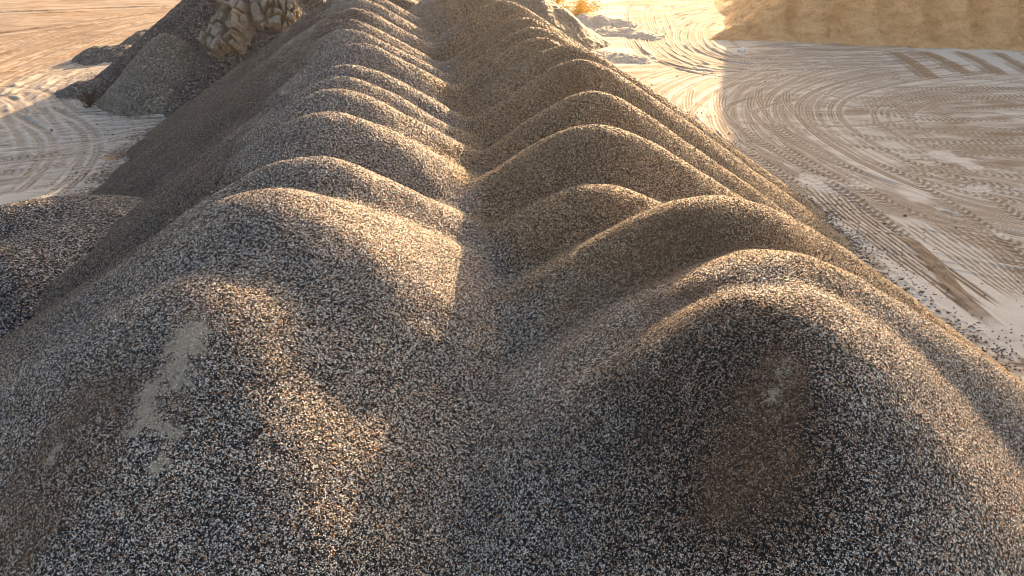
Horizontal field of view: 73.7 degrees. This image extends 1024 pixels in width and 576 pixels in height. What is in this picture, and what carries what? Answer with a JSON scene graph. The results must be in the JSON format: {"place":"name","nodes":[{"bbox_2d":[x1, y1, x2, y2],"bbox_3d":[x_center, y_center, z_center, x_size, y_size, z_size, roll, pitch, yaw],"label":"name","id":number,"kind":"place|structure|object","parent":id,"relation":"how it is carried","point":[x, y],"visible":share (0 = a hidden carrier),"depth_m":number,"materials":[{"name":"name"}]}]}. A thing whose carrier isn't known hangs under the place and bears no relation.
{"place":"outdoors","nodes":[
{"label":"outdoors","id":0,"kind":"place"},
{"bbox_2d":[0,0,1023,382],"bbox_3d":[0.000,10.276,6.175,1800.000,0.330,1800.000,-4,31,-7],"label":"ground","id":1,"kind":"structure","parent":0,"point":[934,96],"depth_m":38.73,"materials":[{"name":"beige sand"}]},
{"bbox_2d":[0,195,142,339],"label":"gravel heap","id":2,"kind":"object","parent":1,"relation":"on","point":[45,242],"visible":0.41,"depth_m":19.64,"materials":[{"name":"grey gravel"}]},
{"bbox_2d":[53,79,99,98],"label":"gravel spill","id":3,"kind":"object","parent":1,"relation":"on","point":[67,92],"visible":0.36,"depth_m":43.89,"materials":[{"name":"grey gravel"}]},
{"bbox_2d":[73,84,104,107],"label":"shrub","id":4,"kind":"object","parent":1,"relation":"on","point":[89,100],"visible":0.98,"depth_m":41.57,"materials":[{"name":"brown plant"}]},
{"bbox_2d":[70,45,130,65],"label":"gravel spill","id":5,"kind":"object","parent":1,"relation":"on","point":[96,55],"visible":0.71,"depth_m":52.28,"materials":[{"name":"grey gravel"}]},
{"bbox_2d":[120,29,148,45],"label":"gravel spill","id":6,"kind":"object","parent":1,"relation":"on","point":[132,40],"visible":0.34,"depth_m":56.40,"materials":[{"name":"grey gravel"}]},
{"bbox_2d":[96,33,196,115],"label":"gravel mound","id":7,"kind":"object","parent":1,"relation":"on","point":[148,80],"visible":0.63,"depth_m":40.98,"materials":[{"name":"grey gravel"}]},
{"bbox_2d":[0,269,461,575],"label":"gravel heap","id":8,"kind":"object","parent":1,"relation":"on","point":[219,422],"visible":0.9,"depth_m":9.08,"materials":[{"name":"grey gravel"}]},
{"bbox_2d":[0,156,490,345],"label":"gravel heap","id":9,"kind":"object","parent":1,"relation":"on","point":[341,179],"visible":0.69,"depth_m":13.77,"materials":[{"name":"grey gravel"}]},
{"bbox_2d":[81,0,420,117],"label":"gravel pile","id":10,"kind":"object","parent":1,"relation":"on","point":[187,21],"visible":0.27,"depth_m":43.04,"materials":[{"name":"grey gravel"}]},
{"bbox_2d":[197,0,255,58],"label":"rock","id":11,"kind":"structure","parent":10,"relation":"on","point":[230,28],"depth_m":41.78,"materials":[{"name":"beige stone"}]},
{"bbox_2d":[249,0,301,31],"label":"rock","id":12,"kind":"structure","parent":10,"relation":"on","point":[282,15],"depth_m":42.61,"materials":[{"name":"beige stone"}]},
{"bbox_2d":[0,187,510,468],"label":"gravel heap","id":13,"kind":"object","parent":1,"relation":"on","point":[405,313],"visible":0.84,"depth_m":11.35,"materials":[{"name":"grey gravel"}]},
{"bbox_2d":[31,111,481,318],"bbox_3d":[-8.645,-0.927,18.090,16.380,7.281,3.946,-3,31,-5],"label":"gravel heap","id":14,"kind":"object","parent":1,"relation":"on","point":[392,155],"visible":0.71,"depth_m":16.54,"materials":[{"name":"grey gravel"}]},
{"bbox_2d":[88,19,440,194],"bbox_3d":[-10.591,-7.534,29.095,16.779,7.288,3.596,-4,31,-7],"label":"gravel heap","id":15,"kind":"object","parent":1,"relation":"on","point":[131,170],"visible":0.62,"depth_m":28.20,"materials":[{"name":"grey gravel"}]},
{"bbox_2d":[108,8,445,178],"bbox_3d":[-10.998,-8.990,31.531,16.466,7.275,3.677,-4,31,-7],"label":"gravel heap","id":16,"kind":"object","parent":1,"relation":"on","point":[433,51],"visible":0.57,"depth_m":30.41,"materials":[{"name":"grey gravel"}]},
{"bbox_2d":[110,29,450,197],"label":"gravel heap","id":17,"kind":"object","parent":1,"relation":"on","point":[142,183],"visible":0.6,"depth_m":25.93,"materials":[{"name":"grey gravel"}]},
{"bbox_2d":[126,0,438,159],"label":"gravel heap","id":18,"kind":"object","parent":1,"relation":"on","point":[365,5],"visible":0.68,"depth_m":33.09,"materials":[{"name":"grey gravel"}]},
{"bbox_2d":[145,0,420,136],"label":"gravel heap","id":19,"kind":"object","parent":1,"relation":"on","point":[397,10],"visible":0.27,"depth_m":35.47,"materials":[{"name":"grey gravel"}]},
{"bbox_2d":[91,88,478,250],"bbox_3d":[-8.547,-1.931,19.705,16.401,7.338,2.882,-2,31,-4],"label":"gravel heap","id":20,"kind":"object","parent":1,"relation":"on","point":[362,106],"visible":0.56,"depth_m":18.28,"materials":[{"name":"grey gravel"}]},
{"bbox_2d":[109,76,489,232],"bbox_3d":[-8.690,-3.249,21.921,16.467,7.318,4.418,-4,31,-7],"label":"gravel heap","id":21,"kind":"object","parent":1,"relation":"on","point":[411,110],"visible":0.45,"depth_m":19.84,"materials":[{"name":"grey gravel"}]},
{"bbox_2d":[133,64,469,208],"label":"gravel heap","id":22,"kind":"object","parent":1,"relation":"on","point":[433,107],"visible":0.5,"depth_m":21.24,"materials":[{"name":"grey gravel"}]},
{"bbox_2d":[141,43,464,199],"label":"gravel heap","id":23,"kind":"object","parent":1,"relation":"on","point":[446,94],"visible":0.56,"depth_m":23.47,"materials":[{"name":"grey gravel"}]},
{"bbox_2d":[407,0,447,17],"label":"gravel heap","id":24,"kind":"object","parent":1,"relation":"on","point":[422,8],"visible":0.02,"depth_m":38.28,"materials":[{"name":"gravel"}]},
{"bbox_2d":[412,0,501,36],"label":"gravel heap","id":25,"kind":"object","parent":1,"relation":"on","point":[442,19],"visible":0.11,"depth_m":34.60,"materials":[{"name":"gravel"}]},
{"bbox_2d":[455,37,561,98],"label":"gravel heap","id":26,"kind":"object","parent":1,"relation":"on","point":[493,69],"visible":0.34,"depth_m":24.26,"materials":[{"name":"grey gravel"}]},
{"bbox_2d":[439,17,577,72],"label":"gravel heap","id":27,"kind":"object","parent":1,"relation":"on","point":[468,55],"visible":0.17,"depth_m":27.98,"materials":[{"name":"gravel"}]},
{"bbox_2d":[430,0,587,60],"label":"gravel heap","id":28,"kind":"object","parent":1,"relation":"on","point":[466,32],"visible":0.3,"depth_m":31.05,"materials":[{"name":"gravel"}]},
{"bbox_2d":[450,27,576,84],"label":"gravel heap","id":29,"kind":"object","parent":1,"relation":"on","point":[488,55],"visible":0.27,"depth_m":26.26,"materials":[{"name":"gravel"}]},
{"bbox_2d":[502,0,610,50],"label":"sandy heap","id":30,"kind":"object","parent":1,"relation":"on","point":[567,22],"visible":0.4,"depth_m":55.46,"materials":[{"name":"beige sand"}]},
{"bbox_2d":[470,184,663,277],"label":"gravel heap","id":31,"kind":"object","parent":1,"relation":"on","point":[526,239],"visible":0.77,"depth_m":13.71,"materials":[{"name":"grey gravel"}]},
{"bbox_2d":[556,0,606,15],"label":"shrub","id":32,"kind":"object","parent":1,"relation":"on","point":[581,8],"visible":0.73,"depth_m":67.25,"materials":[{"name":"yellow plant"}]},
{"bbox_2d":[441,124,745,222],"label":"gravel heap","id":33,"kind":"object","parent":1,"relation":"on","point":[545,167],"visible":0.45,"depth_m":15.46,"materials":[{"name":"grey gravel"}]},
{"bbox_2d":[575,13,641,28],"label":"sand mound","id":34,"kind":"object","parent":1,"relation":"on","point":[598,21],"visible":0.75,"depth_m":64.11,"materials":[{"name":"beige sand"}]},
{"bbox_2d":[591,50,658,63],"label":"sand mound","id":35,"kind":"object","parent":1,"relation":"on","point":[618,57],"visible":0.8,"depth_m":52.30,"materials":[{"name":"beige sand"}]},
{"bbox_2d":[466,91,791,216],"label":"gravel heap","id":36,"kind":"object","parent":1,"relation":"on","point":[590,107],"visible":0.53,"depth_m":18.13,"materials":[{"name":"gravel"}]},
{"bbox_2d":[593,26,666,40],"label":"sand mound","id":37,"kind":"object","parent":1,"relation":"on","point":[627,32],"visible":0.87,"depth_m":60.67,"materials":[{"name":"beige sand"}]},
{"bbox_2d":[460,44,824,219],"bbox_3d":[5.459,-5.820,26.259,15.542,7.261,4.249,-4,31,-7],"label":"gravel heap","id":38,"kind":"object","parent":1,"relation":"on","point":[507,84],"visible":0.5,"depth_m":23.60,"materials":[{"name":"gravel"}]},
{"bbox_2d":[468,59,853,253],"bbox_3d":[5.777,-4.088,23.355,15.012,7.271,4.096,-4,31,-7],"label":"gravel heap","id":39,"kind":"object","parent":1,"relation":"on","point":[534,97],"visible":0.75,"depth_m":21.59,"materials":[{"name":"grey gravel"}]},
{"bbox_2d":[458,281,1023,575],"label":"gravel heap","id":40,"kind":"object","parent":1,"relation":"on","point":[788,428],"visible":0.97,"depth_m":8.46,"materials":[{"name":"grey gravel"}]},
{"bbox_2d":[737,48,745,51],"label":"sand lump","id":41,"kind":"object","parent":1,"relation":"on","point":[741,49],"visible":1,"depth_m":54.70,"materials":[{"name":"beige sand"}]},
{"bbox_2d":[469,248,1023,460],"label":"gravel heap","id":42,"kind":"object","parent":1,"relation":"on","point":[992,393],"visible":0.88,"depth_m":10.49,"materials":[{"name":"grey gravel"}]},
{"bbox_2d":[498,195,1018,379],"bbox_3d":[6.960,0.852,15.105,15.489,7.297,4.405,-5,31,-9],"label":"gravel heap","id":43,"kind":"object","parent":1,"relation":"on","point":[551,297],"visible":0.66,"depth_m":11.86,"materials":[{"name":"grey gravel"}]},
{"bbox_2d":[708,0,1023,51],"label":"sand bank","id":44,"kind":"structure","parent":1,"relation":"on","point":[977,24],"depth_m":57.99,"materials":[{"name":"beige sand"}]},
{"bbox_2d":[3,41,1023,380],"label":"stray gravel","id":45,"kind":"structure","parent":0,"point":[123,155],"depth_m":29.53,"materials":[{"name":"grey gravel"}]}
]}

